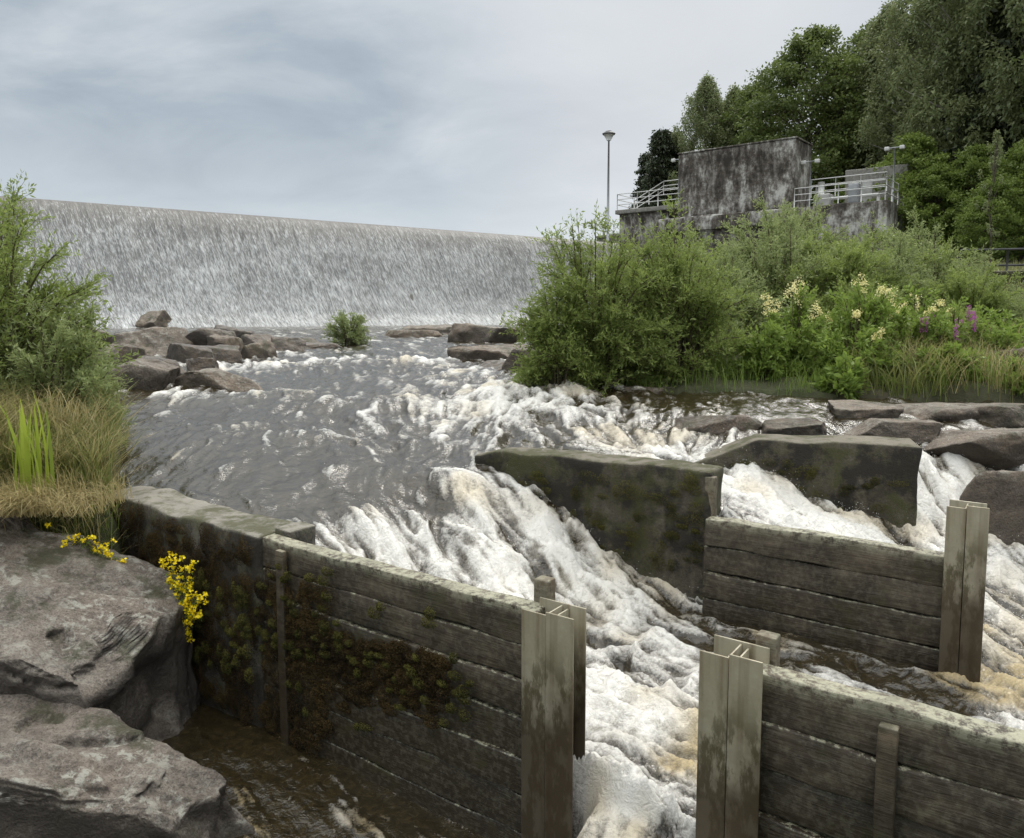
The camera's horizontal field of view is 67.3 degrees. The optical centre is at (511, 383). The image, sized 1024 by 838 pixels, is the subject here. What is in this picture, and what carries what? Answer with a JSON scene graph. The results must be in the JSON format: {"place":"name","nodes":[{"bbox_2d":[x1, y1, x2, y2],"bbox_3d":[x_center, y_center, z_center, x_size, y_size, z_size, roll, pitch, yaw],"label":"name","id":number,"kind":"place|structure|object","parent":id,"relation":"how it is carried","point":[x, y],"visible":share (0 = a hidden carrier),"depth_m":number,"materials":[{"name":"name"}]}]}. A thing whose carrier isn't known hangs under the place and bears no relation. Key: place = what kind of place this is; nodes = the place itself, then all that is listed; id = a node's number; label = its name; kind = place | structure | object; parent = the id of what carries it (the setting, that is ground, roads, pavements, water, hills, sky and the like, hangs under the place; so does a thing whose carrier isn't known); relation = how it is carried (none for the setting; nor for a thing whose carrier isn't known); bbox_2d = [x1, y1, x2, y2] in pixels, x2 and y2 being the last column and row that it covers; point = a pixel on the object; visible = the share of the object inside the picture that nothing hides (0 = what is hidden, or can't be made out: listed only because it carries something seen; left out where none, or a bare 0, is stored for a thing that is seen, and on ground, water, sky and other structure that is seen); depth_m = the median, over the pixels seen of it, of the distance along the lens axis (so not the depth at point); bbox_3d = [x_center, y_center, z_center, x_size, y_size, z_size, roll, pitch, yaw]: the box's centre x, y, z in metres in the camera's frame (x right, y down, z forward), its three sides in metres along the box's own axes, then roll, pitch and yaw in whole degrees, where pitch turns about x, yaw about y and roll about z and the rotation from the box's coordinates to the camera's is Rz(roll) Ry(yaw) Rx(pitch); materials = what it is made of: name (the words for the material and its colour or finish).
{"place":"outdoors","nodes":[
{"label":"outdoors","id":0,"kind":"place"},
{"bbox_2d":[0,0,913,240],"label":"sky","id":1,"kind":"structure","parent":0,"point":[482,116],"materials":[{"name":"grey"}]},
{"bbox_2d":[0,252,1023,553],"bbox_3d":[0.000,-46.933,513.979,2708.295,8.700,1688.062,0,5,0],"label":"ground","id":2,"kind":"structure","parent":0,"point":[992,394],"depth_m":9.37,"materials":[{"name":"soil"}]},
{"bbox_2d":[0,465,132,519],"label":"bank grass","id":3,"kind":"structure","parent":2,"relation":"on","point":[32,502],"depth_m":5.61,"materials":[{"name":"beige plant"}]},
{"bbox_2d":[0,393,55,495],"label":"iris plant","id":4,"kind":"object","parent":3,"relation":"on","point":[22,447],"visible":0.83,"depth_m":5.71,"materials":[{"name":"green plant"}]},
{"bbox_2d":[0,289,137,447],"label":"willow bush","id":5,"kind":"object","parent":2,"relation":"on","point":[89,380],"visible":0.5,"depth_m":7.34,"materials":[{"name":"green plant"}]},
{"bbox_2d":[0,169,141,398],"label":"willow bush","id":6,"kind":"object","parent":2,"relation":"on","point":[10,295],"visible":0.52,"depth_m":7.77,"materials":[{"name":"green plant"}]},
{"bbox_2d":[0,360,195,552],"bbox_3d":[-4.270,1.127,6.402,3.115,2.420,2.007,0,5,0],"label":"bank grass","id":7,"kind":"structure","parent":2,"relation":"on","point":[4,450],"depth_m":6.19,"materials":[{"name":"green plant"}]},
{"bbox_2d":[0,510,200,741],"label":"boulder","id":8,"kind":"object","parent":2,"relation":"on","point":[84,628],"visible":0.45,"depth_m":5.06,"materials":[{"name":"stone"}]},
{"bbox_2d":[44,522,126,562],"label":"yellow flower plant","id":9,"kind":"object","parent":8,"relation":"on","point":[90,544],"visible":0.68,"depth_m":5.65,"materials":[{"name":"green plant"}]},
{"bbox_2d":[100,344,146,361],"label":"boulder","id":10,"kind":"object","parent":2,"relation":"on","point":[126,348],"visible":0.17,"depth_m":13.17,"materials":[{"name":"grey stone"}]},
{"bbox_2d":[104,358,180,390],"bbox_3d":[-5.334,0.131,10.951,1.115,0.990,0.846,-1,5,-9],"label":"boulder","id":11,"kind":"object","parent":2,"relation":"on","point":[160,375],"visible":0.38,"depth_m":10.61,"materials":[{"name":"grey stone"}]},
{"bbox_2d":[112,327,193,355],"bbox_3d":[-7.829,-0.444,16.764,1.832,1.596,1.266,-1,5,-9],"label":"boulder","id":12,"kind":"object","parent":2,"relation":"on","point":[152,341],"visible":0.35,"depth_m":16.43,"materials":[{"name":"grey stone"}]},
{"bbox_2d":[135,310,171,327],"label":"boulder","id":13,"kind":"object","parent":2,"relation":"on","point":[160,318],"visible":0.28,"depth_m":39.51,"materials":[{"name":"grey stone"}]},
{"bbox_2d":[185,327,235,345],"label":"boulder","id":14,"kind":"object","parent":2,"relation":"on","point":[198,336],"visible":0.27,"depth_m":16.68,"materials":[{"name":"stone"}]},
{"bbox_2d":[110,486,315,726],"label":"concrete wall","id":15,"kind":"structure","parent":2,"relation":"on","point":[223,545],"depth_m":5.48,"materials":[{"name":"grey concrete"}]},
{"bbox_2d":[159,551,208,642],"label":"yellow flower plant","id":16,"kind":"object","parent":15,"relation":"attached to","point":[185,599],"visible":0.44,"depth_m":5.43,"materials":[{"name":"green plant"}]},
{"bbox_2d":[207,334,242,350],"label":"boulder","id":17,"kind":"object","parent":2,"relation":"on","point":[214,339],"visible":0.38,"depth_m":16.30,"materials":[{"name":"grey stone"}]},
{"bbox_2d":[320,309,375,345],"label":"willow bush","id":18,"kind":"object","parent":2,"relation":"on","point":[353,329],"visible":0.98,"depth_m":20.45,"materials":[{"name":"green plant"}]},
{"bbox_2d":[253,533,555,837],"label":"timber wall","id":19,"kind":"structure","parent":2,"relation":"on","point":[404,683],"depth_m":4.49,"materials":[{"name":"grey wood"}]},
{"bbox_2d":[448,323,523,342],"bbox_3d":[-0.855,-1.056,22.555,2.071,1.442,1.507,3,6,27],"label":"boulder","id":20,"kind":"object","parent":2,"relation":"on","point":[465,332],"visible":0.43,"depth_m":21.97,"materials":[{"name":"grey stone"}]},
{"bbox_2d":[521,597,586,837],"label":"steel post","id":21,"kind":"object","parent":2,"relation":"on","point":[553,690],"visible":1,"depth_m":3.83,"materials":[{"name":"grey metal"}]},
{"bbox_2d":[506,267,616,391],"bbox_3d":[0.655,-0.597,10.220,1.496,1.848,1.428,0,5,0],"label":"willow bush","id":22,"kind":"object","parent":2,"relation":"on","point":[548,325],"visible":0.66,"depth_m":10.02,"materials":[{"name":"green plant"}]},
{"bbox_2d":[489,199,696,396],"bbox_3d":[1.053,-1.112,10.493,2.724,2.724,2.261,0,5,0],"label":"willow bush","id":23,"kind":"object","parent":2,"relation":"on","point":[616,335],"visible":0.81,"depth_m":10.03,"materials":[{"name":"green plant"}]},
{"bbox_2d":[475,447,723,599],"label":"concrete wall","id":24,"kind":"structure","parent":2,"relation":"on","point":[651,515],"depth_m":6.19,"materials":[{"name":"grey concrete"}]},
{"bbox_2d":[702,476,943,671],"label":"timber wall","id":25,"kind":"structure","parent":24,"relation":"attached to","point":[883,600],"depth_m":5.23,"materials":[{"name":"wood"}]},
{"bbox_2d":[629,152,653,208],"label":"spruce tree","id":26,"kind":"object","parent":2,"relation":"on","point":[644,158],"visible":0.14,"depth_m":79.90,"materials":[{"name":"green plant"}]},
{"bbox_2d":[638,128,677,207],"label":"spruce tree","id":27,"kind":"object","parent":2,"relation":"on","point":[659,170],"visible":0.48,"depth_m":75.65,"materials":[{"name":"green plant"}]},
{"bbox_2d":[596,190,769,392],"bbox_3d":[2.263,-1.277,10.582,2.650,2.934,2.439,0,5,0],"label":"willow bush","id":28,"kind":"object","parent":2,"relation":"on","point":[700,302],"visible":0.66,"depth_m":10.34,"materials":[{"name":"green plant"}]},
{"bbox_2d":[666,71,741,203],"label":"birch tree","id":29,"kind":"object","parent":2,"relation":"on","point":[706,103],"visible":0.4,"depth_m":72.89,"materials":[{"name":"green plant"}]},
{"bbox_2d":[638,219,784,308],"bbox_3d":[3.763,-1.943,15.286,3.541,2.593,3.204,-5,7,-44],"label":"willow bush","id":30,"kind":"object","parent":2,"relation":"on","point":[708,245],"visible":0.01,"depth_m":14.93,"materials":[{"name":"green plant"}]},
{"bbox_2d":[646,224,791,355],"bbox_3d":[3.426,-1.425,12.710,2.597,2.411,2.761,-2,5,-21],"label":"willow bush","id":31,"kind":"object","parent":2,"relation":"on","point":[754,287],"visible":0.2,"depth_m":12.32,"materials":[{"name":"green plant"}]},
{"bbox_2d":[701,82,742,149],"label":"birch tree","id":32,"kind":"object","parent":2,"relation":"on","point":[727,100],"visible":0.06,"depth_m":75.30,"materials":[{"name":"green plant"}]},
{"bbox_2d":[695,634,769,837],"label":"steel post","id":33,"kind":"object","parent":2,"relation":"on","point":[729,728],"visible":0.95,"depth_m":3.27,"materials":[{"name":"grey metal"}]},
{"bbox_2d":[615,328,893,395],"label":"bank grass","id":34,"kind":"structure","parent":2,"relation":"on","point":[742,376],"depth_m":10.00,"materials":[{"name":"green plant"}]},
{"bbox_2d":[705,77,812,182],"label":"broadleaf tree","id":35,"kind":"object","parent":2,"relation":"on","point":[748,94],"visible":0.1,"depth_m":71.05,"materials":[{"name":"green plant"}]},
{"bbox_2d":[720,319,809,379],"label":"herb plant","id":36,"kind":"object","parent":2,"relation":"on","point":[771,339],"visible":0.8,"depth_m":10.13,"materials":[{"name":"green plant"}]},
{"bbox_2d":[615,136,916,274],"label":"dam gate building","id":37,"kind":"structure","parent":2,"relation":"on","point":[717,185],"depth_m":49.81,"materials":[{"name":"grey concrete"}]},
{"bbox_2d":[794,179,885,205],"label":"metal railing","id":38,"kind":"object","parent":37,"relation":"on","point":[838,190],"visible":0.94,"depth_m":45.88,"materials":[{"name":"grey metal"}]},
{"bbox_2d":[712,198,832,282],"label":"willow bush","id":39,"kind":"object","parent":2,"relation":"on","point":[782,214],"visible":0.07,"depth_m":18.00,"materials":[{"name":"green plant"}]},
{"bbox_2d":[708,191,857,329],"bbox_3d":[5.034,-2.119,14.375,3.248,2.837,3.055,3,6,30],"label":"willow bush","id":40,"kind":"object","parent":2,"relation":"on","point":[771,254],"visible":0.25,"depth_m":14.04,"materials":[{"name":"green plant"}]},
{"bbox_2d":[732,23,882,206],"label":"broadleaf tree","id":41,"kind":"object","parent":2,"relation":"on","point":[808,51],"visible":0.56,"depth_m":63.91,"materials":[{"name":"green plant"}]},
{"bbox_2d":[694,433,921,527],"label":"concrete wall","id":42,"kind":"structure","parent":2,"relation":"on","point":[874,475],"depth_m":6.68,"materials":[{"name":"grey concrete"}]},
{"bbox_2d":[760,276,857,377],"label":"meadowsweet plant","id":43,"kind":"object","parent":2,"relation":"on","point":[797,317],"visible":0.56,"depth_m":10.57,"materials":[{"name":"green plant"}]},
{"bbox_2d":[761,190,872,265],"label":"willow bush","id":44,"kind":"object","parent":2,"relation":"on","point":[840,234],"visible":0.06,"depth_m":20.07,"materials":[{"name":"green plant"}]},
{"bbox_2d":[749,223,928,332],"bbox_3d":[5.778,-1.796,13.784,2.746,2.222,3.035,-3,6,-28],"label":"willow bush","id":45,"kind":"object","parent":2,"relation":"on","point":[856,266],"visible":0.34,"depth_m":13.41,"materials":[{"name":"green plant"}]},
{"bbox_2d":[809,350,871,399],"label":"broad leaved plant","id":46,"kind":"object","parent":2,"relation":"on","point":[840,380],"visible":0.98,"depth_m":9.37,"materials":[{"name":"green plant"}]},
{"bbox_2d":[801,18,895,193],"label":"broadleaf tree","id":47,"kind":"object","parent":2,"relation":"on","point":[856,39],"visible":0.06,"depth_m":66.09,"materials":[{"name":"green plant"}]},
{"bbox_2d":[788,267,912,338],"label":"willow bush","id":48,"kind":"object","parent":2,"relation":"on","point":[839,283],"visible":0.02,"depth_m":12.38,"materials":[{"name":"green plant"}]},
{"bbox_2d":[807,272,911,362],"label":"meadowsweet plant","id":49,"kind":"object","parent":2,"relation":"on","point":[875,311],"visible":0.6,"depth_m":10.24,"materials":[{"name":"green plant"}]},
{"bbox_2d":[801,313,920,389],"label":"meadowsweet plant","id":50,"kind":"object","parent":2,"relation":"on","point":[832,346],"visible":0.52,"depth_m":9.78,"materials":[{"name":"green plant"}]},
{"bbox_2d":[815,0,919,184],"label":"birch tree","id":51,"kind":"object","parent":2,"relation":"on","point":[877,24],"visible":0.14,"depth_m":63.05,"materials":[{"name":"green plant"}]},
{"bbox_2d":[787,210,960,307],"bbox_3d":[7.148,-2.299,15.966,3.051,2.469,3.372,-2,6,-22],"label":"willow bush","id":52,"kind":"object","parent":2,"relation":"on","point":[876,244],"visible":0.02,"depth_m":15.50,"materials":[{"name":"green plant"}]},
{"bbox_2d":[756,630,1023,837],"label":"timber wall","id":53,"kind":"structure","parent":2,"relation":"on","point":[838,760],"depth_m":2.99,"materials":[{"name":"wood"}]},
{"bbox_2d":[836,218,949,314],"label":"willow bush","id":54,"kind":"object","parent":2,"relation":"on","point":[899,259],"visible":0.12,"depth_m":14.11,"materials":[{"name":"green plant"}]},
{"bbox_2d":[784,318,1023,402],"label":"bank grass","id":55,"kind":"structure","parent":2,"relation":"on","point":[911,380],"depth_m":9.40,"materials":[{"name":"green plant"}]},
{"bbox_2d":[859,299,957,355],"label":"meadowsweet plant","id":56,"kind":"object","parent":2,"relation":"on","point":[914,329],"visible":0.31,"depth_m":10.31,"materials":[{"name":"green plant"}]},
{"bbox_2d":[852,0,971,167],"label":"birch tree","id":57,"kind":"object","parent":2,"relation":"on","point":[901,26],"visible":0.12,"depth_m":56.33,"materials":[{"name":"green plant"}]},
{"bbox_2d":[862,130,978,241],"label":"broadleaf tree","id":58,"kind":"object","parent":2,"relation":"on","point":[917,144],"visible":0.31,"depth_m":47.80,"materials":[{"name":"green plant"}]},
{"bbox_2d":[893,280,966,341],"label":"meadowsweet plant","id":59,"kind":"object","parent":2,"relation":"on","point":[925,302],"visible":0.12,"depth_m":11.08,"materials":[{"name":"green plant"}]},
{"bbox_2d":[873,205,995,308],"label":"willow bush","id":60,"kind":"object","parent":2,"relation":"on","point":[931,244],"visible":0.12,"depth_m":16.05,"materials":[{"name":"green plant"}]},
{"bbox_2d":[896,161,974,255],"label":"broadleaf tree","id":61,"kind":"object","parent":2,"relation":"on","point":[934,172],"visible":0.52,"depth_m":45.53,"materials":[{"name":"green plant"}]},
{"bbox_2d":[907,306,974,352],"bbox_3d":[5.638,-0.556,10.170,0.823,0.972,0.702,0,5,0],"label":"purple loosestrife","id":62,"kind":"object","parent":2,"relation":"on","point":[938,324],"visible":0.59,"depth_m":10.06,"materials":[{"name":"green plant"}]},
{"bbox_2d":[914,340,991,382],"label":"herb plant","id":63,"kind":"object","parent":2,"relation":"on","point":[957,346],"visible":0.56,"depth_m":9.46,"materials":[{"name":"green plant"}]},
{"bbox_2d":[887,0,1023,253],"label":"birch tree","id":64,"kind":"object","parent":2,"relation":"on","point":[915,119],"visible":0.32,"depth_m":49.66,"materials":[{"name":"green plant"}]},
{"bbox_2d":[933,296,990,359],"bbox_3d":[5.927,-0.633,10.258,0.794,1.069,0.739,1,5,14],"label":"purple loosestrife","id":65,"kind":"object","parent":2,"relation":"on","point":[953,305],"visible":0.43,"depth_m":10.24,"materials":[{"name":"green plant"}]},
{"bbox_2d":[914,144,1013,253],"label":"broadleaf tree","id":66,"kind":"object","parent":2,"relation":"on","point":[974,160],"visible":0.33,"depth_m":44.58,"materials":[{"name":"green plant"}]},
{"bbox_2d":[911,254,1023,330],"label":"willow bush","id":67,"kind":"object","parent":2,"relation":"on","point":[990,298],"visible":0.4,"depth_m":12.90,"materials":[{"name":"green plant"}]},
{"bbox_2d":[927,250,1023,317],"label":"willow bush","id":68,"kind":"object","parent":2,"relation":"on","point":[983,267],"visible":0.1,"depth_m":14.50,"materials":[{"name":"green plant"}]},
{"bbox_2d":[955,308,1007,350],"bbox_3d":[6.324,-0.555,10.487,0.831,0.975,0.760,0,5,0],"label":"purple loosestrife","id":69,"kind":"object","parent":2,"relation":"on","point":[981,325],"visible":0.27,"depth_m":10.36,"materials":[{"name":"green plant"}]},
{"bbox_2d":[941,0,1023,250],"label":"spruce tree","id":70,"kind":"object","parent":2,"relation":"on","point":[1002,35],"visible":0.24,"depth_m":47.45,"materials":[{"name":"green plant"}]},
{"bbox_2d":[942,0,1023,254],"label":"birch tree","id":71,"kind":"object","parent":2,"relation":"on","point":[974,9],"visible":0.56,"depth_m":46.41,"materials":[{"name":"green plant"}]},
{"bbox_2d":[951,176,1023,261],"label":"broadleaf tree","id":72,"kind":"object","parent":2,"relation":"on","point":[1003,201],"visible":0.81,"depth_m":38.98,"materials":[{"name":"green plant"}]},
{"bbox_2d":[953,138,1023,259],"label":"broadleaf tree","id":73,"kind":"object","parent":2,"relation":"on","point":[1011,162],"visible":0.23,"depth_m":41.17,"materials":[{"name":"green plant"}]},
{"bbox_2d":[975,130,1005,262],"bbox_3d":[18.352,-6.412,29.595,1.029,6.630,1.223,3,6,28],"label":"young tree","id":74,"kind":"object","parent":2,"relation":"on","point":[998,141],"visible":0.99,"depth_m":29.41,"materials":[{"name":"green plant"}]},
{"bbox_2d":[966,300,1023,346],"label":"herb plant","id":75,"kind":"object","parent":2,"relation":"on","point":[994,315],"visible":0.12,"depth_m":10.81,"materials":[{"name":"green plant"}]},
{"bbox_2d":[973,322,1023,363],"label":"herb plant","id":76,"kind":"object","parent":2,"relation":"on","point":[1003,338],"visible":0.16,"depth_m":10.18,"materials":[{"name":"green plant"}]},
{"bbox_2d":[1000,356,1023,394],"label":"herb plant","id":77,"kind":"object","parent":2,"relation":"on","point":[1016,373],"visible":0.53,"depth_m":9.27,"materials":[{"name":"green plant"}]},
{"bbox_2d":[99,324,1023,837],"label":"river water","id":78,"kind":"structure","parent":0,"point":[383,432],"depth_m":6.29,"materials":[{"name":"white liquid"}]},
{"bbox_2d":[0,694,254,837],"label":"boulder","id":79,"kind":"object","parent":78,"relation":"in","point":[68,770],"visible":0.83,"depth_m":4.02,"materials":[{"name":"stone"}]},
{"bbox_2d":[165,343,213,362],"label":"boulder","id":80,"kind":"object","parent":78,"relation":"in","point":[181,352],"visible":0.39,"depth_m":13.52,"materials":[{"name":"stone"}]},
{"bbox_2d":[185,357,218,370],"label":"boulder","id":81,"kind":"object","parent":78,"relation":"in","point":[197,364],"visible":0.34,"depth_m":12.65,"materials":[{"name":"stone"}]},
{"bbox_2d":[172,368,262,391],"bbox_3d":[-4.234,0.199,11.100,1.781,0.824,0.854,1,5,11],"label":"boulder","id":82,"kind":"object","parent":78,"relation":"in","point":[221,379],"visible":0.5,"depth_m":10.74,"materials":[{"name":"grey stone"}]},
{"bbox_2d":[200,344,241,362],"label":"boulder","id":83,"kind":"object","parent":78,"relation":"in","point":[228,353],"visible":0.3,"depth_m":14.24,"materials":[{"name":"stone"}]},
{"bbox_2d":[240,339,277,357],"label":"boulder","id":84,"kind":"object","parent":78,"relation":"in","point":[266,348],"visible":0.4,"depth_m":15.87,"materials":[{"name":"grey stone"}]},
{"bbox_2d":[271,336,306,351],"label":"boulder","id":85,"kind":"object","parent":78,"relation":"in","point":[289,344],"visible":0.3,"depth_m":18.13,"materials":[{"name":"stone"}]},
{"bbox_2d":[384,330,442,336],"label":"boulder","id":86,"kind":"object","parent":78,"relation":"in","point":[414,333],"visible":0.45,"depth_m":25.88,"materials":[{"name":"grey stone"}]},
{"bbox_2d":[447,344,529,360],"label":"boulder","id":87,"kind":"object","parent":78,"relation":"in","point":[486,352],"visible":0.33,"depth_m":14.81,"materials":[{"name":"grey stone"}]},
{"bbox_2d":[674,415,761,433],"bbox_3d":[2.184,0.470,8.083,0.954,0.350,0.688,1,5,11],"label":"boulder","id":88,"kind":"object","parent":78,"relation":"in","point":[714,424],"visible":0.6,"depth_m":7.80,"materials":[{"name":"stone"}]},
{"bbox_2d":[761,418,826,435],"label":"boulder","id":89,"kind":"object","parent":78,"relation":"in","point":[797,426],"visible":0.46,"depth_m":7.58,"materials":[{"name":"stone"}]},
{"bbox_2d":[827,400,903,418],"bbox_3d":[3.894,0.397,8.520,0.784,0.388,0.639,1,5,7],"label":"boulder","id":90,"kind":"object","parent":78,"relation":"in","point":[839,409],"visible":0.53,"depth_m":8.26,"materials":[{"name":"grey stone"}]},
{"bbox_2d":[843,418,942,443],"bbox_3d":[3.763,0.606,7.755,0.990,0.523,0.472,0,5,-3],"label":"boulder","id":91,"kind":"object","parent":78,"relation":"in","point":[919,431],"visible":0.48,"depth_m":7.57,"materials":[{"name":"grey stone"}]},
{"bbox_2d":[896,402,979,421],"bbox_3d":[4.685,0.383,8.548,1.163,0.340,0.744,0,5,3],"label":"boulder","id":92,"kind":"object","parent":78,"relation":"in","point":[939,411],"visible":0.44,"depth_m":8.25,"materials":[{"name":"grey stone"}]},
{"bbox_2d":[938,499,989,682],"bbox_3d":[2.805,1.504,4.786,0.225,1.550,0.176,4,6,35],"label":"steel post","id":93,"kind":"object","parent":78,"relation":"in","point":[964,580],"visible":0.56,"depth_m":4.70,"materials":[{"name":"grey metal"}]},
{"bbox_2d":[923,428,1023,470],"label":"boulder","id":94,"kind":"object","parent":78,"relation":"in","point":[998,449],"visible":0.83,"depth_m":7.16,"materials":[{"name":"grey stone"}]},
{"bbox_2d":[958,403,1023,427],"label":"boulder","id":95,"kind":"object","parent":78,"relation":"in","point":[1009,415],"visible":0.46,"depth_m":8.12,"materials":[{"name":"grey stone"}]},
{"bbox_2d":[959,470,1023,544],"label":"boulder","id":96,"kind":"object","parent":78,"relation":"in","point":[1000,493],"visible":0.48,"depth_m":6.51,"materials":[{"name":"grey stone"}]},
{"bbox_2d":[171,378,1023,675],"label":"water spray","id":97,"kind":"object","parent":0,"point":[593,528],"visible":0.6,"depth_m":6.23,"materials":[{"name":"white liquid"}]},
{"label":"overflow dam","id":98,"kind":"object","parent":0,"visible":0},
{"bbox_2d":[0,196,618,328],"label":"falling water","id":99,"kind":"structure","parent":98,"relation":"on","point":[189,269],"depth_m":45.28,"materials":[{"name":"white liquid"}]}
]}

